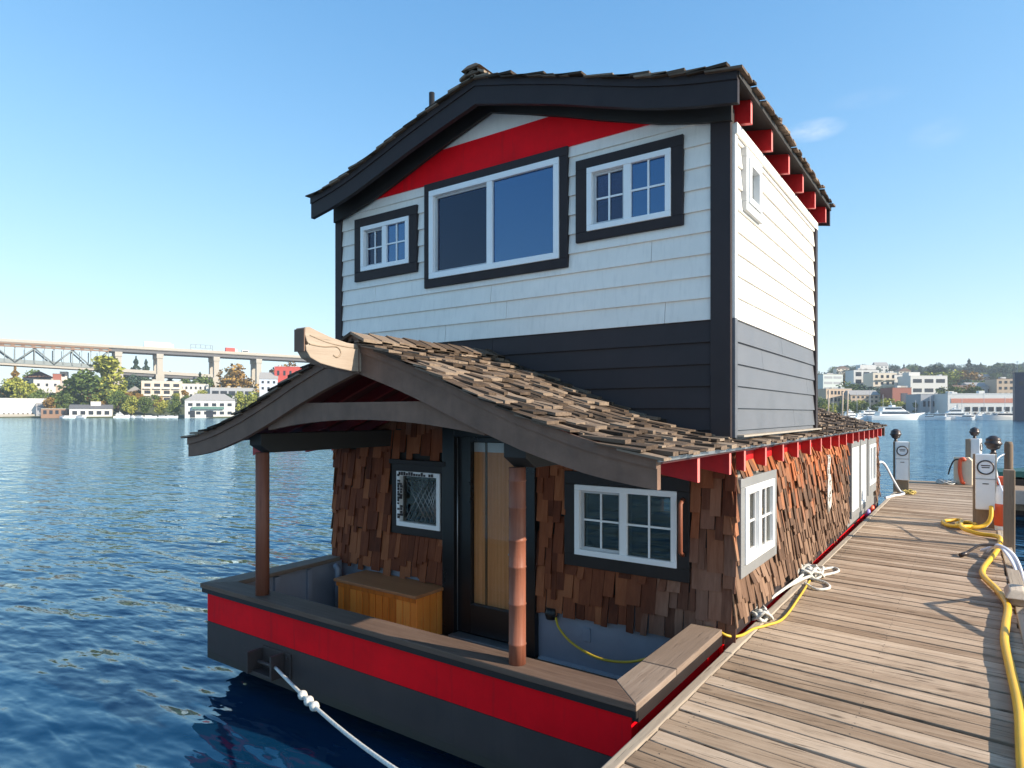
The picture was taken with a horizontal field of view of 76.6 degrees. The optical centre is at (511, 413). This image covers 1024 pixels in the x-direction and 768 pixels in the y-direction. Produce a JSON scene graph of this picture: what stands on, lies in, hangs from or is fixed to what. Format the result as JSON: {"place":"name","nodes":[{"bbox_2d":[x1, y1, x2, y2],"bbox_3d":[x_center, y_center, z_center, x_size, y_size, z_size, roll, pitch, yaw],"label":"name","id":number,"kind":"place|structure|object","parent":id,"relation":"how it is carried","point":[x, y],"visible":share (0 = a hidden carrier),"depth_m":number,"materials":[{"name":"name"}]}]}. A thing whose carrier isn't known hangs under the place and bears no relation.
{"place":"outdoors","nodes":[
{"label":"outdoors","id":0,"kind":"place"},
{"bbox_2d":[0,400,855,417],"bbox_3d":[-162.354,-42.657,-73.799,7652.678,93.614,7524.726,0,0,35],"label":"terrain","id":1,"kind":"structure","parent":0,"point":[151,411],"depth_m":449.85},
{"bbox_2d":[1,381,18,397],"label":"tall tree","id":2,"kind":"object","parent":1,"relation":"on","point":[7,393],"visible":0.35,"depth_m":458.83,"materials":[{"name":"green plant"}]},
{"bbox_2d":[2,366,20,395],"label":"conifer tree","id":3,"kind":"object","parent":1,"relation":"on","point":[14,373],"visible":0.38,"depth_m":479.13,"materials":[{"name":"orange plant"}]},
{"bbox_2d":[0,376,38,397],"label":"leafy tree","id":4,"kind":"object","parent":1,"relation":"on","point":[21,390],"visible":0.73,"depth_m":451.51,"materials":[{"name":"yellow plant"}]},
{"bbox_2d":[0,398,45,416],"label":"boathouse","id":5,"kind":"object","parent":1,"relation":"on","point":[16,407],"visible":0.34,"depth_m":437.02,"materials":[{"name":"wood"}]},
{"bbox_2d":[23,371,52,388],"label":"house","id":6,"kind":"structure","parent":1,"relation":"on","point":[36,375],"depth_m":518.87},
{"bbox_2d":[35,403,44,415],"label":"shed","id":7,"kind":"structure","parent":1,"relation":"on","point":[38,406],"depth_m":439.59,"materials":[{"name":"grey"}]},
{"bbox_2d":[28,388,52,397],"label":"leafy tree","id":8,"kind":"object","parent":1,"relation":"on","point":[39,393],"visible":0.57,"depth_m":448.43,"materials":[{"name":"green plant"}]},
{"bbox_2d":[33,378,61,396],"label":"apartment block","id":9,"kind":"structure","parent":1,"relation":"on","point":[45,385],"depth_m":500.15,"materials":[{"name":"paint"}]},
{"bbox_2d":[42,397,56,407],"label":"leafy tree","id":10,"kind":"object","parent":1,"relation":"on","point":[48,401],"visible":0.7,"depth_m":438.05,"materials":[{"name":"orange plant"}]},
{"bbox_2d":[41,408,68,417],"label":"boathouse","id":11,"kind":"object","parent":1,"relation":"on","point":[51,412],"visible":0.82,"depth_m":426.90,"materials":[{"name":"concrete"}]},
{"bbox_2d":[51,393,74,408],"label":"leafy tree","id":12,"kind":"object","parent":1,"relation":"on","point":[65,400],"visible":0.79,"depth_m":440.89,"materials":[{"name":"green plant"}]},
{"bbox_2d":[60,371,68,383],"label":"apartment block","id":13,"kind":"structure","parent":1,"relation":"on","point":[64,375],"depth_m":512.21,"materials":[{"name":"concrete"}]},
{"bbox_2d":[56,368,116,403],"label":"leafy tree","id":14,"kind":"object","parent":1,"relation":"on","point":[82,382],"visible":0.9,"depth_m":453.83,"materials":[{"name":"green plant"}]},
{"bbox_2d":[69,401,113,416],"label":"waterside house","id":15,"kind":"structure","parent":1,"relation":"on","point":[95,409],"depth_m":433.22,"materials":[{"name":"white paint"}]},
{"bbox_2d":[89,355,127,404],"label":"tall tree","id":16,"kind":"object","parent":1,"relation":"on","point":[107,367],"visible":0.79,"depth_m":465.56,"materials":[{"name":"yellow plant"}]},
{"bbox_2d":[107,390,129,411],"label":"leafy tree","id":17,"kind":"object","parent":1,"relation":"on","point":[116,398],"visible":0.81,"depth_m":453.96,"materials":[{"name":"green plant"}]},
{"bbox_2d":[122,395,138,414],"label":"leafy tree","id":18,"kind":"object","parent":1,"relation":"on","point":[130,406],"visible":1,"depth_m":442.39,"materials":[{"name":"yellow plant"}]},
{"bbox_2d":[122,374,147,390],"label":"leafy tree","id":19,"kind":"object","parent":1,"relation":"on","point":[132,383],"visible":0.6,"depth_m":525.51,"materials":[{"name":"green plant"}]},
{"bbox_2d":[130,356,141,378],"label":"conifer tree","id":20,"kind":"object","parent":1,"relation":"on","point":[136,363],"visible":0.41,"depth_m":718.70,"materials":[{"name":"green plant"}]},
{"bbox_2d":[138,396,152,414],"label":"leafy tree","id":21,"kind":"object","parent":1,"relation":"on","point":[143,402],"visible":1,"depth_m":444.80,"materials":[{"name":"green plant"}]},
{"bbox_2d":[142,359,151,380],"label":"conifer tree","id":22,"kind":"object","parent":1,"relation":"on","point":[145,367],"visible":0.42,"depth_m":698.86,"materials":[{"name":"green plant"}]},
{"bbox_2d":[0,338,308,393],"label":"highway bridge","id":23,"kind":"structure","parent":1,"relation":"on","point":[158,373],"depth_m":535.86,"materials":[{"name":"concrete"}]},
{"bbox_2d":[144,341,173,347],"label":"truck","id":24,"kind":"object","parent":23,"relation":"on","point":[158,344],"visible":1,"depth_m":545.57,"materials":[{"name":"white metal"}]},
{"bbox_2d":[153,399,166,413],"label":"leafy tree","id":25,"kind":"object","parent":1,"relation":"on","point":[160,407],"visible":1,"depth_m":438.98,"materials":[{"name":"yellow plant"}]},
{"bbox_2d":[141,379,182,402],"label":"apartment block","id":26,"kind":"structure","parent":1,"relation":"on","point":[166,390],"depth_m":499.85,"materials":[{"name":"concrete"}]},
{"bbox_2d":[166,400,181,415],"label":"leafy tree","id":27,"kind":"object","parent":1,"relation":"on","point":[174,407],"visible":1,"depth_m":434.39,"materials":[{"name":"green plant"}]},
{"bbox_2d":[182,383,208,396],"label":"apartment block","id":28,"kind":"structure","parent":1,"relation":"on","point":[191,389],"depth_m":510.00,"materials":[{"name":"paint"}]},
{"bbox_2d":[190,375,213,386],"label":"leafy tree","id":29,"kind":"object","parent":1,"relation":"on","point":[205,380],"visible":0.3,"depth_m":537.46,"materials":[{"name":"green plant"}]},
{"bbox_2d":[185,394,234,417],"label":"waterside house","id":30,"kind":"structure","parent":1,"relation":"on","point":[207,405],"depth_m":430.22,"materials":[{"name":"grey"}]},
{"bbox_2d":[190,411,212,417],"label":"garage door","id":31,"kind":"structure","parent":30,"relation":"in","point":[209,414],"depth_m":428.91,"materials":[{"name":"grey metal"}]},
{"bbox_2d":[209,386,252,405],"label":"office block","id":32,"kind":"structure","parent":1,"relation":"on","point":[224,390],"depth_m":469.65,"materials":[{"name":"concrete"}]},
{"bbox_2d":[212,363,258,393],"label":"leafy tree","id":33,"kind":"object","parent":1,"relation":"on","point":[231,380],"visible":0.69,"depth_m":511.17,"materials":[{"name":"orange plant"}]},
{"bbox_2d":[233,390,256,410],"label":"leafy tree","id":34,"kind":"object","parent":1,"relation":"on","point":[243,402],"visible":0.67,"depth_m":442.65,"materials":[{"name":"green plant"}]},
{"bbox_2d":[259,372,277,396],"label":"house","id":35,"kind":"structure","parent":1,"relation":"on","point":[267,380],"depth_m":500.02,"materials":[{"name":"grey"}]},
{"bbox_2d":[274,365,299,381],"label":"building","id":36,"kind":"structure","parent":1,"relation":"on","point":[281,372],"depth_m":504.42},
{"bbox_2d":[818,397,827,410],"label":"leafy tree","id":37,"kind":"object","parent":1,"relation":"on","point":[821,400],"visible":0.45,"depth_m":334.01,"materials":[{"name":"green plant"}]},
{"bbox_2d":[821,403,837,412],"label":"leafy tree","id":38,"kind":"object","parent":1,"relation":"on","point":[832,407],"visible":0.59,"depth_m":332.91,"materials":[{"name":"green plant"}]},
{"bbox_2d":[818,373,842,388],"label":"building","id":39,"kind":"structure","parent":1,"relation":"on","point":[828,380],"depth_m":520.10,"materials":[{"name":"concrete"}]},
{"bbox_2d":[818,387,851,409],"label":"brick building","id":40,"kind":"structure","parent":1,"relation":"on","point":[835,395],"depth_m":419.82,"materials":[{"name":"brick"}]},
{"bbox_2d":[833,366,848,373],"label":"hill house","id":41,"kind":"structure","parent":1,"relation":"on","point":[840,369],"depth_m":899.83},
{"bbox_2d":[837,398,855,414],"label":"leafy tree","id":42,"kind":"object","parent":1,"relation":"on","point":[851,407],"visible":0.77,"depth_m":334.82,"materials":[{"name":"green plant"}]},
{"bbox_2d":[836,381,859,389],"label":"leafy tree","id":43,"kind":"object","parent":1,"relation":"on","point":[850,386],"visible":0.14,"depth_m":466.04,"materials":[{"name":"green plant"}]},
{"bbox_2d":[843,390,879,408],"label":"row house","id":44,"kind":"structure","parent":1,"relation":"on","point":[870,397],"depth_m":410.03,"materials":[{"name":"grey"}]},
{"bbox_2d":[845,365,878,385],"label":"apartment block","id":45,"kind":"structure","parent":1,"relation":"on","point":[854,376],"depth_m":541.95,"materials":[{"name":"concrete"}]},
{"bbox_2d":[856,402,869,412],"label":"leafy tree","id":46,"kind":"object","parent":1,"relation":"on","point":[864,406],"visible":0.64,"depth_m":337.24,"materials":[{"name":"green plant"}]},
{"bbox_2d":[854,383,881,399],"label":"leafy tree","id":47,"kind":"object","parent":1,"relation":"on","point":[862,387],"visible":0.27,"depth_m":463.48,"materials":[{"name":"green plant"}]},
{"bbox_2d":[868,403,881,410],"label":"shore tree","id":48,"kind":"object","parent":1,"relation":"on","point":[876,406],"visible":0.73,"depth_m":348.20,"materials":[{"name":"green plant"}]},
{"bbox_2d":[863,371,896,400],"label":"apartment block","id":49,"kind":"structure","parent":1,"relation":"on","point":[882,380],"depth_m":520.03,"materials":[{"name":"concrete"}]},
{"bbox_2d":[872,362,888,372],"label":"hill house","id":50,"kind":"structure","parent":1,"relation":"on","point":[883,366],"depth_m":900.11,"materials":[{"name":"grey"}]},
{"bbox_2d":[878,398,894,406],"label":"leafy tree","id":51,"kind":"object","parent":1,"relation":"on","point":[882,403],"visible":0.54,"depth_m":349.10,"materials":[{"name":"green plant"}]},
{"bbox_2d":[880,386,911,404],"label":"brick building","id":52,"kind":"structure","parent":1,"relation":"on","point":[898,393],"depth_m":400.10,"materials":[{"name":"brick"}]},
{"bbox_2d":[894,368,910,373],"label":"hill house","id":53,"kind":"structure","parent":1,"relation":"on","point":[902,370],"depth_m":819.84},
{"bbox_2d":[898,372,946,393],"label":"office block","id":54,"kind":"structure","parent":1,"relation":"on","point":[917,382],"depth_m":500.02,"materials":[{"name":"white concrete"}]},
{"bbox_2d":[906,391,953,414],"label":"shed","id":55,"kind":"structure","parent":1,"relation":"on","point":[925,403],"depth_m":330.77,"materials":[{"name":"concrete"}]},
{"bbox_2d":[920,371,946,375],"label":"leafy tree","id":56,"kind":"object","parent":1,"relation":"on","point":[936,374],"visible":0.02,"depth_m":617.55,"materials":[{"name":"green plant"}]},
{"bbox_2d":[927,364,951,389],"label":"tall tree","id":57,"kind":"object","parent":1,"relation":"on","point":[941,369],"visible":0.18,"depth_m":637.68,"materials":[{"name":"green plant"}]},
{"bbox_2d":[934,386,963,393],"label":"leafy tree","id":58,"kind":"object","parent":1,"relation":"on","point":[954,389],"visible":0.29,"depth_m":427.43,"materials":[{"name":"green plant"}]},
{"bbox_2d":[946,369,967,388],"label":"leafy tree","id":59,"kind":"object","parent":1,"relation":"on","point":[953,376],"visible":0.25,"depth_m":596.89,"materials":[{"name":"green plant"}]},
{"bbox_2d":[948,370,984,387],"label":"leafy tree","id":60,"kind":"object","parent":1,"relation":"on","point":[972,375],"visible":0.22,"depth_m":587.09,"materials":[{"name":"green plant"}]},
{"bbox_2d":[963,359,974,373],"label":"conifer tree","id":61,"kind":"object","parent":1,"relation":"on","point":[970,368],"visible":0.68,"depth_m":818.53,"materials":[{"name":"green plant"}]},
{"bbox_2d":[959,386,983,392],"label":"leafy tree","id":62,"kind":"object","parent":1,"relation":"on","point":[972,390],"visible":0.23,"depth_m":427.68,"materials":[{"name":"green plant"}]},
{"bbox_2d":[961,382,988,392],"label":"house","id":63,"kind":"structure","parent":1,"relation":"on","point":[984,386],"depth_m":481.86,"materials":[{"name":"grey"}]},
{"bbox_2d":[971,364,985,373],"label":"ridge tree","id":64,"kind":"object","parent":1,"relation":"on","point":[981,369],"visible":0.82,"depth_m":864.97,"materials":[{"name":"green plant"}]},
{"bbox_2d":[985,377,1012,392],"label":"apartment block","id":65,"kind":"structure","parent":1,"relation":"on","point":[1001,385],"depth_m":470.77,"materials":[{"name":"concrete"}]},
{"bbox_2d":[987,363,1013,377],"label":"leafy tree","id":66,"kind":"object","parent":1,"relation":"on","point":[1003,369],"visible":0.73,"depth_m":755.89,"materials":[{"name":"green plant"}]},
{"bbox_2d":[0,418,1023,767],"bbox_3d":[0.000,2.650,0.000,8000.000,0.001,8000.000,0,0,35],"label":"water","id":67,"kind":"structure","parent":0,"point":[122,540],"depth_m":10.13,"materials":[{"name":"blue liquid"}]},
{"bbox_2d":[180,61,886,767],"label":"houseboat","id":68,"kind":"object","parent":67,"relation":"on","point":[562,365],"visible":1,"depth_m":5.76,"materials":[{"name":"paint"}]},
{"bbox_2d":[274,666,397,767],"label":"mooring rope","id":69,"kind":"object","parent":68,"relation":"attached to","point":[311,703],"visible":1,"depth_m":4.58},
{"bbox_2d":[354,204,418,281],"bbox_3d":[-1.409,-1.915,7.380,1.000,0.730,0.152,0,0,35],"label":"window","id":70,"kind":"structure","parent":68,"relation":"in","point":[386,243],"depth_m":7.31,"materials":[{"name":"grey paint"}]},
{"bbox_2d":[333,570,442,633],"bbox_3d":[-1.312,2.067,7.023,1.250,0.505,0.536,0,0,35],"label":"storage chest","id":71,"kind":"object","parent":68,"relation":"on","point":[413,603],"visible":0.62,"depth_m":6.78,"materials":[{"name":"brown wood"}]},
{"bbox_2d":[389,459,444,539],"bbox_3d":[-0.989,0.912,7.069,0.825,0.825,0.175,0,0,35],"label":"window","id":72,"kind":"structure","parent":68,"relation":"in","point":[416,484],"depth_m":7.06,"materials":[{"name":"black paint"}]},
{"bbox_2d":[442,427,538,657],"bbox_3d":[-0.238,1.184,6.490,1.160,2.268,0.206,0,0,35],"label":"door","id":73,"kind":"structure","parent":68,"relation":"in","point":[475,473],"depth_m":6.63,"materials":[{"name":"black paint"}]},
{"bbox_2d":[424,146,568,288],"bbox_3d":[-0.183,-1.907,6.514,1.782,1.115,0.152,0,0,35],"label":"window","id":74,"kind":"structure","parent":68,"relation":"in","point":[511,218],"depth_m":6.42,"materials":[{"name":"blue glass"}]},
{"bbox_2d":[564,470,691,582],"bbox_3d":[1.001,0.950,5.671,1.180,0.860,0.162,0,0,35],"label":"window","id":75,"kind":"structure","parent":68,"relation":"in","point":[609,525],"depth_m":5.60,"materials":[{"name":"black paint"}]},
{"bbox_2d":[576,134,684,243],"bbox_3d":[1.026,-1.928,5.659,1.010,0.745,0.152,0,0,35],"label":"window","id":76,"kind":"structure","parent":68,"relation":"in","point":[648,177],"depth_m":5.58,"materials":[{"name":"grey paint"}]},
{"bbox_2d":[555,580,810,662],"bbox_3d":[1.995,1.889,5.854,2.965,0.391,1.285,0,0,-19],"label":"extension cord","id":77,"kind":"object","parent":68,"relation":"attached to","point":[723,633],"visible":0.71,"depth_m":5.53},
{"bbox_2d":[741,146,762,224],"bbox_3d":[2.005,-1.930,5.538,0.162,0.520,0.500,0,0,35],"label":"window","id":78,"kind":"structure","parent":68,"relation":"in","point":[751,173],"depth_m":5.42,"materials":[{"name":"white plastic"}]},
{"bbox_2d":[737,469,776,578],"bbox_3d":[2.104,0.920,5.677,0.164,0.800,1.160,0,0,35],"label":"window","id":79,"kind":"structure","parent":68,"relation":"in","point":[757,498],"depth_m":5.61,"materials":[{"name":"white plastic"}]},
{"bbox_2d":[827,455,831,513],"bbox_3d":[4.005,0.882,8.188,0.027,0.732,0.252,0,0,35],"label":"hanging rope","id":80,"kind":"object","parent":68,"relation":"hanging from","point":[829,491],"visible":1,"depth_m":8.17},
{"bbox_2d":[867,437,875,495],"bbox_3d":[6.572,0.950,11.978,0.187,1.000,1.150,0,0,35],"label":"window","id":81,"kind":"structure","parent":68,"relation":"in","point":[871,442],"depth_m":11.90,"materials":[{"name":"white plastic"}]},
{"bbox_2d":[601,480,1023,767],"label":"dock","id":82,"kind":"object","parent":67,"relation":"on","point":[884,651],"visible":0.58,"depth_m":4.55,"materials":[{"name":"brown wood"}]},
{"bbox_2d":[751,563,839,622],"bbox_3d":[2.927,1.735,6.543,0.440,0.142,2.569,0,0,35],"label":"dock rope","id":83,"kind":"object","parent":82,"relation":"on","point":[809,571],"visible":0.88,"depth_m":6.82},
{"bbox_2d":[880,461,904,498],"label":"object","id":84,"kind":"object","parent":82,"relation":"on","point":[893,480],"visible":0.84,"depth_m":14.13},
{"bbox_2d":[890,429,909,491],"bbox_3d":[8.869,1.069,14.834,0.380,1.463,0.322,0,0,27],"label":"power pedestal","id":85,"kind":"object","parent":82,"relation":"on","point":[901,463],"visible":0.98,"depth_m":14.72,"materials":[{"name":"white metal"}]},
{"bbox_2d":[935,479,956,484],"bbox_3d":[11.193,1.736,16.735,0.426,0.125,0.580,0,0,3],"label":"coiled rope","id":86,"kind":"object","parent":82,"relation":"on","point":[944,481],"visible":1,"depth_m":16.62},
{"bbox_2d":[948,456,972,484],"bbox_3d":[11.484,1.447,16.570,0.369,0.705,0.507,0,0,-41],"label":"hose cabinet","id":87,"kind":"object","parent":82,"relation":"on","point":[963,470],"visible":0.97,"depth_m":16.45,"materials":[{"name":"white metal"}]},
{"bbox_2d":[965,427,982,458],"bbox_3d":[11.831,1.069,16.577,0.383,1.463,0.322,0,0,-45],"label":"power pedestal","id":88,"kind":"object","parent":82,"relation":"on","point":[974,445],"visible":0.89,"depth_m":16.51,"materials":[{"name":"white metal"}]},
{"bbox_2d":[958,543,994,556],"bbox_3d":[5.858,1.716,8.155,0.468,0.173,0.082,0,0,0],"label":"cable plug","id":89,"kind":"object","parent":82,"relation":"on","point":[965,553],"visible":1,"depth_m":8.15,"materials":[{"name":"brown metal"}]},
{"bbox_2d":[941,506,1023,767],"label":"water hose","id":90,"kind":"object","parent":82,"relation":"on","point":[1009,664],"visible":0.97,"depth_m":5.06,"materials":[{"name":"yellow rubber"}]},
{"bbox_2d":[973,435,1002,527],"bbox_3d":[7.508,1.069,10.232,0.383,1.463,0.322,0,0,35],"label":"power pedestal","id":91,"kind":"object","parent":82,"relation":"on","point":[984,477],"visible":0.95,"depth_m":10.15,"materials":[{"name":"white metal"}]},
{"bbox_2d":[994,476,1002,529],"bbox_3d":[7.615,1.500,10.047,0.232,1.060,0.226,0,0,35],"label":"dock fender","id":92,"kind":"object","parent":82,"relation":"hanging from","point":[998,517],"visible":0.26,"depth_m":10.00,"materials":[{"name":"white plastic"}]},
{"bbox_2d":[980,544,1023,584],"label":"cable bundle","id":93,"kind":"object","parent":82,"relation":"on","point":[1011,556],"visible":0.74,"depth_m":7.73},
{"bbox_2d":[1003,469,1014,552],"bbox_3d":[6.707,1.550,8.742,0.127,1.600,0.120,0,0,35],"label":"mooring post","id":94,"kind":"object","parent":82,"relation":"attached to","point":[1008,507],"visible":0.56,"depth_m":8.69,"materials":[{"name":"wood"}]},
{"bbox_2d":[1004,584,1023,606],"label":"dock cleat","id":95,"kind":"object","parent":82,"relation":"on","point":[1014,594],"visible":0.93,"depth_m":6.01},
{"bbox_2d":[853,412,867,419],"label":"boat","id":96,"kind":"object","parent":67,"relation":"on","point":[860,415],"visible":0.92,"depth_m":290.78,"materials":[{"name":"white plastic"}]},
{"bbox_2d":[859,408,874,415],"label":"motor yacht","id":97,"kind":"object","parent":67,"relation":"on","point":[868,412],"visible":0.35,"depth_m":310.51,"materials":[{"name":"white plastic"}]},
{"bbox_2d":[867,401,924,419],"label":"motor yacht","id":98,"kind":"object","parent":67,"relation":"on","point":[891,412],"visible":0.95,"depth_m":286.88,"materials":[{"name":"white plastic"}]},
{"bbox_2d":[925,413,936,419],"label":"boat","id":99,"kind":"object","parent":67,"relation":"on","point":[929,416],"visible":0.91,"depth_m":289.19,"materials":[{"name":"white plastic"}]},
{"bbox_2d":[933,410,950,419],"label":"motor yacht","id":100,"kind":"object","parent":67,"relation":"on","point":[940,416],"visible":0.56,"depth_m":290.34,"materials":[{"name":"white plastic"}]},
{"bbox_2d":[946,408,964,419],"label":"motor yacht","id":101,"kind":"object","parent":67,"relation":"on","point":[953,413],"visible":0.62,"depth_m":297.42,"materials":[{"name":"white plastic"}]},
{"bbox_2d":[956,415,977,419],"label":"motor yacht","id":102,"kind":"object","parent":67,"relation":"on","point":[967,417],"visible":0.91,"depth_m":286.02,"materials":[{"name":"white plastic"}]},
{"bbox_2d":[934,391,1012,414],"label":"pier building","id":103,"kind":"structure","parent":67,"relation":"on","point":[983,402],"depth_m":315.66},
{"bbox_2d":[983,411,1012,419],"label":"motor yacht","id":104,"kind":"object","parent":67,"relation":"on","point":[1003,415],"visible":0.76,"depth_m":282.67,"materials":[{"name":"white plastic"}]},
{"bbox_2d":[1004,441,1012,468],"bbox_3d":[8.097,2.300,10.564,0.124,3.700,0.124,0,0,35],"label":"mooring pole","id":105,"kind":"object","parent":67,"relation":"in","point":[1008,455],"visible":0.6,"depth_m":10.52,"materials":[{"name":"beige wood"}]},
{"bbox_2d":[997,468,1023,514],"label":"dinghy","id":106,"kind":"object","parent":67,"relation":"on","point":[1019,476],"visible":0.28,"depth_m":16.95,"materials":[{"name":"green plastic"}]},
{"bbox_2d":[1013,372,1023,419],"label":"dark tower","id":107,"kind":"structure","parent":67,"relation":"on","point":[1018,395],"depth_m":271.27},
{"bbox_2d":[0,0,1023,392],"label":"sky","id":108,"kind":"structure","parent":0,"point":[160,160],"materials":[{"name":"blue"}]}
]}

